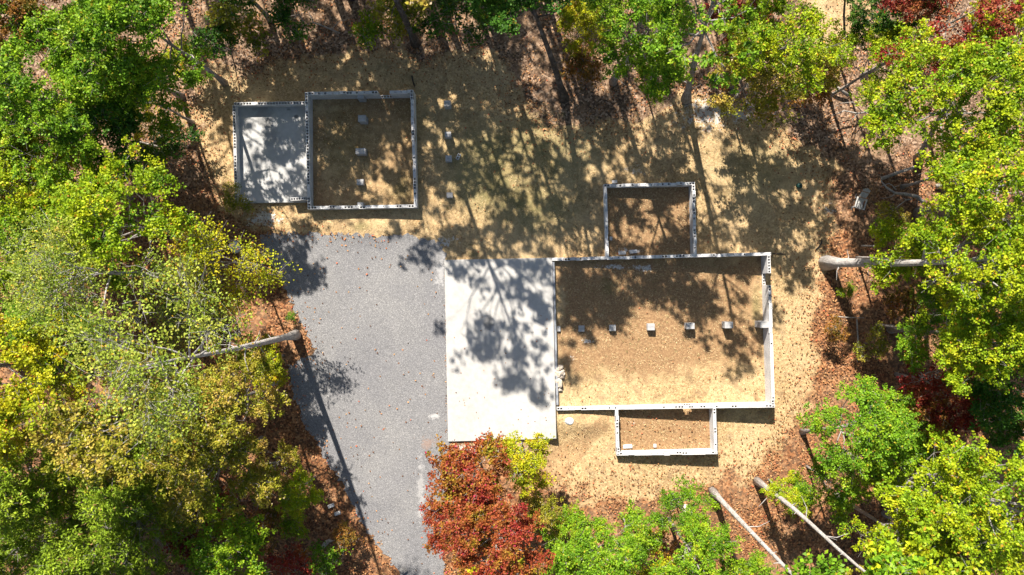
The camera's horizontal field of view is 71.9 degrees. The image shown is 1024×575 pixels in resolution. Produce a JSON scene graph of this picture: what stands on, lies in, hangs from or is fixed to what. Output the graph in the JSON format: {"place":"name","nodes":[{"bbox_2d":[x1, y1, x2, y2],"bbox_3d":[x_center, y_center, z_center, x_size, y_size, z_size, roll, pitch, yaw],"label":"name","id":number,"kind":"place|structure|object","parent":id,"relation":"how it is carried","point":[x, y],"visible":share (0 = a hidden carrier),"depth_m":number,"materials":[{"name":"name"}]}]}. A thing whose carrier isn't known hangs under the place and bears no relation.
{"place":"outdoors","nodes":[
{"label":"outdoors","id":0,"kind":"place"},
{"bbox_2d":[258,231,449,574],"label":"gravel driveway","id":1,"kind":"structure","parent":0,"point":[397,318],"depth_m":46.84,"materials":[{"name":"grey gravel"}]},
{"bbox_2d":[0,0,1023,574],"bbox_3d":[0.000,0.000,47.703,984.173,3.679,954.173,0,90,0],"label":"ground","id":2,"kind":"structure","parent":0,"point":[730,486],"depth_m":47.33,"materials":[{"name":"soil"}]},
{"bbox_2d":[0,407,40,464],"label":"tree","id":3,"kind":"object","parent":2,"relation":"on","point":[27,438],"visible":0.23,"depth_m":38.62,"materials":[{"name":"green plant"}]},
{"bbox_2d":[0,54,59,157],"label":"tree","id":4,"kind":"object","parent":2,"relation":"on","point":[21,72],"visible":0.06,"depth_m":38.67,"materials":[{"name":"green plant"}]},
{"bbox_2d":[0,130,78,223],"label":"tree","id":5,"kind":"object","parent":2,"relation":"on","point":[27,148],"visible":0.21,"depth_m":38.20,"materials":[{"name":"green plant"}]},
{"bbox_2d":[0,205,86,316],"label":"tree","id":6,"kind":"object","parent":2,"relation":"on","point":[4,222],"visible":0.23,"depth_m":37.66,"materials":[{"name":"green plant"}]},
{"bbox_2d":[0,0,98,60],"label":"tree","id":7,"kind":"object","parent":2,"relation":"on","point":[14,10],"visible":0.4,"depth_m":37.61,"materials":[{"name":"green plant"}]},
{"bbox_2d":[0,0,112,136],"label":"tree","id":8,"kind":"object","parent":2,"relation":"on","point":[22,88],"visible":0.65,"depth_m":36.24,"materials":[{"name":"green plant"}]},
{"bbox_2d":[0,140,116,299],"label":"tree","id":9,"kind":"object","parent":2,"relation":"on","point":[25,204],"visible":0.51,"depth_m":36.37,"materials":[{"name":"green plant"}]},
{"bbox_2d":[0,472,123,574],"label":"cedar tree","id":10,"kind":"object","parent":2,"relation":"on","point":[8,557],"visible":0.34,"depth_m":38.51,"materials":[{"name":"green plant"}]},
{"bbox_2d":[0,310,129,475],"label":"tree","id":11,"kind":"object","parent":2,"relation":"on","point":[23,401],"visible":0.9,"depth_m":34.86,"materials":[{"name":"yellow plant"}]},
{"bbox_2d":[0,59,140,209],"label":"tree","id":12,"kind":"object","parent":2,"relation":"on","point":[87,144],"visible":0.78,"depth_m":36.37,"materials":[{"name":"green plant"}]},
{"bbox_2d":[0,273,140,392],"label":"tree","id":13,"kind":"object","parent":2,"relation":"on","point":[10,336],"visible":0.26,"depth_m":37.97,"materials":[{"name":"green plant"}]},
{"bbox_2d":[20,136,134,235],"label":"tree","id":14,"kind":"object","parent":2,"relation":"on","point":[70,163],"visible":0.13,"depth_m":38.59,"materials":[{"name":"green plant"}]},
{"bbox_2d":[0,400,156,550],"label":"tree","id":15,"kind":"object","parent":2,"relation":"on","point":[23,498],"visible":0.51,"depth_m":36.05,"materials":[{"name":"green plant"}]},
{"bbox_2d":[0,208,204,354],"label":"tree","id":16,"kind":"object","parent":2,"relation":"on","point":[43,268],"visible":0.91,"depth_m":32.01,"materials":[{"name":"green plant"}]},
{"bbox_2d":[19,0,185,108],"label":"tree","id":17,"kind":"object","parent":2,"relation":"on","point":[70,15],"visible":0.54,"depth_m":36.89,"materials":[{"name":"green plant"}]},
{"bbox_2d":[49,87,164,182],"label":"tree","id":18,"kind":"object","parent":2,"relation":"on","point":[101,114],"visible":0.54,"depth_m":39.29,"materials":[{"name":"green plant"}]},
{"bbox_2d":[42,134,208,295],"bbox_3d":[-20.575,-3.279,40.159,8.071,13.979,6.421,-43,90,0],"label":"tree","id":19,"kind":"object","parent":2,"relation":"on","point":[79,206],"visible":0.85,"depth_m":34.87,"materials":[{"name":"green plant"}]},
{"bbox_2d":[25,339,230,504],"bbox_3d":[-19.321,6.880,39.802,9.450,14.763,9.000,3,90,0],"label":"tree","id":20,"kind":"object","parent":2,"relation":"on","point":[92,460],"visible":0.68,"depth_m":34.65,"materials":[{"name":"yellow plant"}]},
{"bbox_2d":[23,453,238,574],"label":"tree","id":21,"kind":"object","parent":2,"relation":"on","point":[99,552],"visible":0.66,"depth_m":37.19,"materials":[{"name":"green plant"}]},
{"bbox_2d":[92,44,196,142],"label":"tree","id":22,"kind":"object","parent":2,"relation":"on","point":[165,122],"visible":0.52,"depth_m":40.08,"materials":[{"name":"green plant"}]},
{"bbox_2d":[133,94,159,141],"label":"tree","id":23,"kind":"object","parent":2,"relation":"on","point":[147,110],"visible":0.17,"depth_m":44.00,"materials":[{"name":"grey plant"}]},
{"bbox_2d":[77,0,228,106],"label":"tree","id":24,"kind":"object","parent":2,"relation":"on","point":[150,17],"visible":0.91,"depth_m":35.92,"materials":[{"name":"green plant"}]},
{"bbox_2d":[133,139,172,179],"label":"shrub","id":25,"kind":"object","parent":2,"relation":"on","point":[151,151],"visible":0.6,"depth_m":44.30,"materials":[{"name":"green plant"}]},
{"bbox_2d":[70,419,253,534],"bbox_3d":[-20.152,10.814,40.625,8.587,12.998,7.976,-19,90,0],"label":"tree","id":26,"kind":"object","parent":2,"relation":"on","point":[109,499],"visible":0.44,"depth_m":36.16,"materials":[{"name":"green plant"}]},
{"bbox_2d":[47,235,301,462],"bbox_3d":[-14.018,2.762,35.983,8.088,22.335,8.155,-27,90,-1],"label":"tree","id":27,"kind":"object","parent":2,"relation":"on","point":[188,394],"visible":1,"depth_m":27.50,"materials":[{"name":"green plant"}]},
{"bbox_2d":[147,122,205,160],"bbox_3d":[-21.481,-9.692,45.692,3.086,3.232,2.965,-41,90,0],"label":"shrub","id":28,"kind":"object","parent":2,"relation":"on","point":[178,145],"visible":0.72,"depth_m":44.91,"materials":[{"name":"green plant"}]},
{"bbox_2d":[128,247,238,356],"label":"tree","id":29,"kind":"object","parent":2,"relation":"on","point":[174,323],"visible":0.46,"depth_m":40.30,"materials":[{"name":"green plant"}]},
{"bbox_2d":[163,29,204,79],"bbox_3d":[-20.820,-14.785,45.973,2.766,3.368,3.109,44,90,0],"label":"shrub","id":30,"kind":"object","parent":2,"relation":"on","point":[182,65],"visible":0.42,"depth_m":44.78,"materials":[{"name":"green plant"}]},
{"bbox_2d":[160,513,216,566],"bbox_3d":[-20.128,15.134,45.158,3.955,4.248,4.182,2,90,0],"label":"shrub","id":31,"kind":"object","parent":2,"relation":"on","point":[195,534],"visible":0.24,"depth_m":43.45,"materials":[{"name":"green plant"}]},
{"bbox_2d":[139,419,285,528],"bbox_3d":[-16.482,10.027,41.608,6.598,11.008,6.121,-18,90,0],"label":"tree","id":32,"kind":"object","parent":2,"relation":"on","point":[197,501],"visible":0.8,"depth_m":38.37,"materials":[{"name":"green plant"}]},
{"bbox_2d":[185,5,242,59],"bbox_3d":[-18.722,-16.155,45.649,3.489,4.183,3.734,14,90,0],"label":"shrub","id":33,"kind":"object","parent":2,"relation":"on","point":[212,38],"visible":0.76,"depth_m":44.27,"materials":[{"name":"green plant"}]},
{"bbox_2d":[148,210,301,322],"bbox_3d":[-16.669,-0.934,42.421,8.740,9.546,6.293,18,90,0],"label":"tree","id":34,"kind":"object","parent":2,"relation":"on","point":[203,255],"visible":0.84,"depth_m":39.67,"materials":[{"name":"green plant"}]},
{"bbox_2d":[181,494,277,574],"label":"tree","id":35,"kind":"object","parent":2,"relation":"on","point":[246,546],"visible":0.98,"depth_m":40.22,"materials":[{"name":"green plant"}]},
{"bbox_2d":[191,0,272,22],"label":"tree","id":36,"kind":"object","parent":2,"relation":"on","point":[252,3],"visible":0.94,"depth_m":39.16,"materials":[{"name":"green plant"}]},
{"bbox_2d":[177,333,291,445],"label":"tree","id":37,"kind":"object","parent":2,"relation":"on","point":[226,406],"visible":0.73,"depth_m":37.52,"materials":[{"name":"yellow plant"}]},
{"bbox_2d":[201,0,272,61],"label":"tree","id":38,"kind":"object","parent":2,"relation":"on","point":[222,14],"visible":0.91,"depth_m":44.12,"materials":[{"name":"green plant"}]},
{"bbox_2d":[219,182,254,213],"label":"shrub","id":39,"kind":"object","parent":2,"relation":"on","point":[233,204],"visible":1,"depth_m":45.50,"materials":[{"name":"green plant"}]},
{"bbox_2d":[218,333,289,390],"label":"tree","id":40,"kind":"object","parent":2,"relation":"on","point":[278,359],"visible":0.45,"depth_m":42.47,"materials":[{"name":"green plant"}]},
{"bbox_2d":[221,503,286,561],"bbox_3d":[-16.281,15.110,45.300,3.774,3.927,3.928,17,90,0],"label":"shrub","id":41,"kind":"object","parent":2,"relation":"on","point":[275,515],"visible":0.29,"depth_m":44.44,"materials":[{"name":"green plant"}]},
{"bbox_2d":[243,437,300,497],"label":"tree","id":42,"kind":"object","parent":2,"relation":"on","point":[262,466],"visible":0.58,"depth_m":43.30,"materials":[{"name":"green plant"}]},
{"bbox_2d":[261,541,317,574],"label":"shrub","id":43,"kind":"object","parent":2,"relation":"on","point":[294,557],"visible":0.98,"depth_m":44.49,"materials":[{"name":"red plant"}]},
{"bbox_2d":[263,0,316,42],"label":"shrub","id":44,"kind":"object","parent":2,"relation":"on","point":[281,18],"visible":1,"depth_m":44.48,"materials":[{"name":"green plant"}]},
{"bbox_2d":[273,510,309,543],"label":"shrub","id":45,"kind":"object","parent":2,"relation":"on","point":[293,526],"visible":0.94,"depth_m":45.06,"materials":[{"name":"green plant"}]},
{"bbox_2d":[274,463,326,520],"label":"tree","id":46,"kind":"object","parent":2,"relation":"on","point":[296,500],"visible":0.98,"depth_m":42.73,"materials":[{"name":"green plant"}]},
{"bbox_2d":[233,90,417,209],"bbox_3d":[-12.256,-9.006,47.244,12.126,2.312,7.794,0,90,0],"label":"block foundation","id":47,"kind":"object","parent":2,"relation":"on","point":[273,150],"visible":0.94,"depth_m":46.70,"materials":[{"name":"grey concrete"}]},
{"bbox_2d":[306,538,350,574],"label":"shrub","id":48,"kind":"object","parent":2,"relation":"on","point":[326,560],"visible":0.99,"depth_m":44.53,"materials":[{"name":"green plant"}]},
{"bbox_2d":[331,520,363,554],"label":"shrub","id":49,"kind":"object","parent":2,"relation":"on","point":[345,536],"visible":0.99,"depth_m":45.15,"materials":[{"name":"brown plant"}]},
{"bbox_2d":[348,8,392,49],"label":"shrub","id":50,"kind":"object","parent":2,"relation":"on","point":[367,33],"visible":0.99,"depth_m":45.04,"materials":[{"name":"green plant"}]},
{"bbox_2d":[365,0,435,45],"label":"shrub","id":51,"kind":"object","parent":2,"relation":"on","point":[398,26],"visible":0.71,"depth_m":44.29,"materials":[{"name":"green plant"}]},
{"bbox_2d":[376,0,432,47],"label":"tree","id":52,"kind":"object","parent":2,"relation":"on","point":[414,39],"visible":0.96,"depth_m":42.07,"materials":[{"name":"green plant"}]},
{"bbox_2d":[410,0,492,48],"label":"tree","id":53,"kind":"object","parent":2,"relation":"on","point":[447,7],"visible":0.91,"depth_m":44.50,"materials":[{"name":"green plant"}]},
{"bbox_2d":[419,479,506,557],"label":"tree","id":54,"kind":"object","parent":2,"relation":"on","point":[434,518],"visible":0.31,"depth_m":41.37,"materials":[{"name":"red plant"}]},
{"bbox_2d":[424,427,511,526],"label":"tree","id":55,"kind":"object","parent":2,"relation":"on","point":[456,464],"visible":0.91,"depth_m":39.62,"materials":[{"name":"red plant"}]},
{"bbox_2d":[430,492,555,574],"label":"tree","id":56,"kind":"object","parent":2,"relation":"on","point":[521,528],"visible":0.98,"depth_m":37.58,"materials":[{"name":"red plant"}]},
{"bbox_2d":[0,0,1023,574],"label":"fallen leaves","id":57,"kind":"object","parent":2,"relation":"on","point":[576,296],"visible":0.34,"depth_m":47.25,"materials":[{"name":"brown plant"}]},
{"bbox_2d":[492,430,558,498],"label":"tree","id":58,"kind":"object","parent":2,"relation":"on","point":[523,468],"visible":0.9,"depth_m":41.45,"materials":[{"name":"yellow plant"}]},
{"bbox_2d":[464,0,594,102],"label":"tree","id":59,"kind":"object","parent":2,"relation":"on","point":[498,20],"visible":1,"depth_m":33.37,"materials":[{"name":"green plant"}]},
{"bbox_2d":[518,487,574,537],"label":"tree","id":60,"kind":"object","parent":2,"relation":"on","point":[550,518],"visible":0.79,"depth_m":42.64,"materials":[{"name":"yellow plant"}]},
{"bbox_2d":[538,499,613,571],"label":"tree","id":61,"kind":"object","parent":2,"relation":"on","point":[573,521],"visible":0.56,"depth_m":42.39,"materials":[{"name":"green plant"}]},
{"bbox_2d":[559,44,606,89],"bbox_3d":[4.521,-13.915,45.890,3.137,3.199,2.967,39,90,0],"label":"shrub","id":62,"kind":"object","parent":2,"relation":"on","point":[582,58],"visible":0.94,"depth_m":44.87,"materials":[{"name":"brown plant"}]},
{"bbox_2d":[556,0,620,56],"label":"tree","id":63,"kind":"object","parent":2,"relation":"on","point":[570,18],"visible":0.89,"depth_m":42.37,"materials":[{"name":"green plant"}]},
{"bbox_2d":[533,510,649,574],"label":"tree","id":64,"kind":"object","parent":2,"relation":"on","point":[567,560],"visible":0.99,"depth_m":37.83,"materials":[{"name":"green plant"}]},
{"bbox_2d":[444,182,774,454],"bbox_3d":[6.456,2.057,47.744,21.856,2.112,18.093,0,90,0],"label":"block foundation","id":65,"kind":"object","parent":2,"relation":"on","point":[513,300],"visible":0.98,"depth_m":46.75,"materials":[{"name":"white concrete"}]},
{"bbox_2d":[602,498,668,572],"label":"tree","id":66,"kind":"object","parent":2,"relation":"on","point":[653,541],"visible":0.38,"depth_m":42.54,"materials":[{"name":"green plant"}]},
{"bbox_2d":[587,0,706,97],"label":"tree","id":67,"kind":"object","parent":2,"relation":"on","point":[669,18],"visible":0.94,"depth_m":35.16,"materials":[{"name":"green plant"}]},
{"bbox_2d":[631,546,674,574],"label":"tree","id":68,"kind":"object","parent":2,"relation":"on","point":[664,563],"visible":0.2,"depth_m":42.07,"materials":[{"name":"green plant"}]},
{"bbox_2d":[628,32,697,106],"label":"tree","id":69,"kind":"object","parent":2,"relation":"on","point":[666,91],"visible":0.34,"depth_m":42.24,"materials":[{"name":"green plant"}]},
{"bbox_2d":[650,527,679,560],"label":"shrub","id":70,"kind":"object","parent":2,"relation":"on","point":[663,550],"visible":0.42,"depth_m":45.52,"materials":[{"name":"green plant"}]},
{"bbox_2d":[645,474,719,545],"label":"tree","id":71,"kind":"object","parent":2,"relation":"on","point":[668,505],"visible":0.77,"depth_m":43.28,"materials":[{"name":"green plant"}]},
{"bbox_2d":[647,513,760,574],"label":"tree","id":72,"kind":"object","parent":2,"relation":"on","point":[708,546],"visible":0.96,"depth_m":39.41,"materials":[{"name":"green plant"}]},
{"bbox_2d":[629,0,782,104],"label":"tree","id":73,"kind":"object","parent":2,"relation":"on","point":[703,29],"visible":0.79,"depth_m":34.15,"materials":[{"name":"green plant"}]},
{"bbox_2d":[702,0,772,42],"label":"tree","id":74,"kind":"object","parent":2,"relation":"on","point":[716,15],"visible":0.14,"depth_m":43.37,"materials":[{"name":"green plant"}]},
{"bbox_2d":[730,549,775,574],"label":"tree","id":75,"kind":"object","parent":2,"relation":"on","point":[766,570],"visible":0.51,"depth_m":44.03,"materials":[{"name":"green plant"}]},
{"bbox_2d":[705,34,808,128],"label":"tree","id":76,"kind":"object","parent":2,"relation":"on","point":[763,101],"visible":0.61,"depth_m":41.57,"materials":[{"name":"green plant"}]},
{"bbox_2d":[758,467,817,521],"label":"tree","id":77,"kind":"object","parent":2,"relation":"on","point":[773,490],"visible":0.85,"depth_m":43.82,"materials":[{"name":"green plant"}]},
{"bbox_2d":[722,0,854,95],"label":"tree","id":78,"kind":"object","parent":2,"relation":"on","point":[765,40],"visible":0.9,"depth_m":38.24,"materials":[{"name":"green plant"}]},
{"bbox_2d":[786,59,840,107],"bbox_3d":[19.382,-13.322,46.664,3.398,3.451,3.214,-11,90,0],"label":"shrub","id":79,"kind":"object","parent":2,"relation":"on","point":[821,96],"visible":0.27,"depth_m":45.76,"materials":[{"name":"green plant"}]},
{"bbox_2d":[708,487,929,574],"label":"tree","id":80,"kind":"object","parent":2,"relation":"on","point":[913,561],"visible":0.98,"depth_m":28.58,"materials":[{"name":"green plant"}]},
{"bbox_2d":[791,34,851,92],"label":"tree","id":81,"kind":"object","parent":2,"relation":"on","point":[830,80],"visible":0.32,"depth_m":43.39,"materials":[{"name":"green plant"}]},
{"bbox_2d":[791,442,874,525],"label":"tree","id":82,"kind":"object","parent":2,"relation":"on","point":[840,503],"visible":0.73,"depth_m":43.09,"materials":[{"name":"green plant"}]},
{"bbox_2d":[824,313,850,343],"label":"shrub","id":83,"kind":"object","parent":2,"relation":"on","point":[833,332],"visible":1,"depth_m":46.43,"materials":[{"name":"brown plant"}]},
{"bbox_2d":[796,373,922,498],"bbox_3d":[19.983,8.672,42.490,6.775,11.814,6.071,-21,77,-4],"label":"tree","id":84,"kind":"object","parent":2,"relation":"on","point":[894,429],"visible":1,"depth_m":38.34,"materials":[{"name":"green plant"}]},
{"bbox_2d":[753,477,991,574],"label":"tree","id":85,"kind":"object","parent":2,"relation":"on","point":[920,545],"visible":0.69,"depth_m":29.86,"materials":[{"name":"green plant"}]},
{"bbox_2d":[852,320,892,361],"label":"shrub","id":86,"kind":"object","parent":2,"relation":"on","point":[880,343],"visible":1,"depth_m":46.52,"materials":[{"name":"green plant"}]},
{"bbox_2d":[826,15,928,106],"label":"tree","id":87,"kind":"object","parent":2,"relation":"on","point":[886,38],"visible":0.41,"depth_m":40.04,"materials":[{"name":"green plant"}]},
{"bbox_2d":[844,419,941,496],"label":"tree","id":88,"kind":"object","parent":2,"relation":"on","point":[918,452],"visible":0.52,"depth_m":40.59,"materials":[{"name":"green plant"}]},
{"bbox_2d":[874,200,911,234],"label":"shrub","id":89,"kind":"object","parent":2,"relation":"on","point":[890,212],"visible":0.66,"depth_m":46.11,"materials":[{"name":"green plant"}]},
{"bbox_2d":[843,0,948,52],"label":"tree","id":90,"kind":"object","parent":2,"relation":"on","point":[886,22],"visible":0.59,"depth_m":40.16,"materials":[{"name":"green plant"}]},
{"bbox_2d":[882,277,927,321],"bbox_3d":[25.792,1.051,46.937,2.870,3.112,2.553,-22,90,0],"label":"shrub","id":91,"kind":"object","parent":2,"relation":"on","point":[907,299],"visible":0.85,"depth_m":45.96,"materials":[{"name":"brown plant"}]},
{"bbox_2d":[855,209,957,295],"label":"tree","id":92,"kind":"object","parent":2,"relation":"on","point":[884,232],"visible":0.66,"depth_m":42.09,"materials":[{"name":"green plant"}]},
{"bbox_2d":[833,490,989,574],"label":"tree","id":93,"kind":"object","parent":2,"relation":"on","point":[913,527],"visible":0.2,"depth_m":37.39,"materials":[{"name":"green plant"}]},
{"bbox_2d":[818,182,1023,348],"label":"tree","id":94,"kind":"object","parent":2,"relation":"on","point":[1005,275],"visible":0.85,"depth_m":33.81,"materials":[{"name":"green plant"}]},
{"bbox_2d":[875,277,982,386],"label":"tree","id":95,"kind":"object","parent":2,"relation":"on","point":[907,342],"visible":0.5,"depth_m":40.78,"materials":[{"name":"green plant"}]},
{"bbox_2d":[841,424,1018,570],"bbox_3d":[22.760,11.291,41.491,8.539,13.854,7.921,-7,90,0],"label":"tree","id":96,"kind":"object","parent":2,"relation":"on","point":[890,491],"visible":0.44,"depth_m":36.54,"materials":[{"name":"green plant"}]},
{"bbox_2d":[902,384,965,456],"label":"tree","id":97,"kind":"object","parent":2,"relation":"on","point":[942,427],"visible":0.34,"depth_m":41.90,"materials":[{"name":"red plant"}]},
{"bbox_2d":[894,339,985,436],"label":"tree","id":98,"kind":"object","parent":2,"relation":"on","point":[963,401],"visible":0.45,"depth_m":42.00,"materials":[{"name":"red plant"}]},
{"bbox_2d":[858,16,1023,187],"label":"tree","id":99,"kind":"object","parent":2,"relation":"on","point":[968,57],"visible":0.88,"depth_m":34.97,"materials":[{"name":"green plant"}]},
{"bbox_2d":[859,430,1023,574],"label":"tree","id":100,"kind":"object","parent":2,"relation":"on","point":[1002,542],"visible":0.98,"depth_m":34.02,"materials":[{"name":"green plant"}]},
{"bbox_2d":[860,0,1023,114],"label":"tree","id":101,"kind":"object","parent":2,"relation":"on","point":[912,8],"visible":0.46,"depth_m":37.46,"materials":[{"name":"red plant"}]},
{"bbox_2d":[881,498,1022,574],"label":"tree","id":102,"kind":"object","parent":2,"relation":"on","point":[950,549],"visible":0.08,"depth_m":37.78,"materials":[{"name":"green plant"}]},
{"bbox_2d":[886,261,1023,398],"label":"tree","id":103,"kind":"object","parent":2,"relation":"on","point":[1005,362],"visible":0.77,"depth_m":35.04,"materials":[{"name":"green plant"}]},
{"bbox_2d":[900,130,1013,215],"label":"tree","id":104,"kind":"object","parent":2,"relation":"on","point":[937,180],"visible":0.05,"depth_m":41.54,"materials":[{"name":"green plant"}]},
{"bbox_2d":[908,0,1023,98],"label":"tree","id":105,"kind":"object","parent":2,"relation":"on","point":[991,30],"visible":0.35,"depth_m":36.53,"materials":[{"name":"plant"}]},
{"bbox_2d":[913,77,1023,274],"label":"tree","id":106,"kind":"object","parent":2,"relation":"on","point":[1007,107],"visible":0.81,"depth_m":32.90,"materials":[{"name":"green plant"}]},
{"bbox_2d":[918,349,1023,464],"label":"tree","id":107,"kind":"object","parent":2,"relation":"on","point":[1006,423],"visible":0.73,"depth_m":38.41,"materials":[{"name":"green plant"}]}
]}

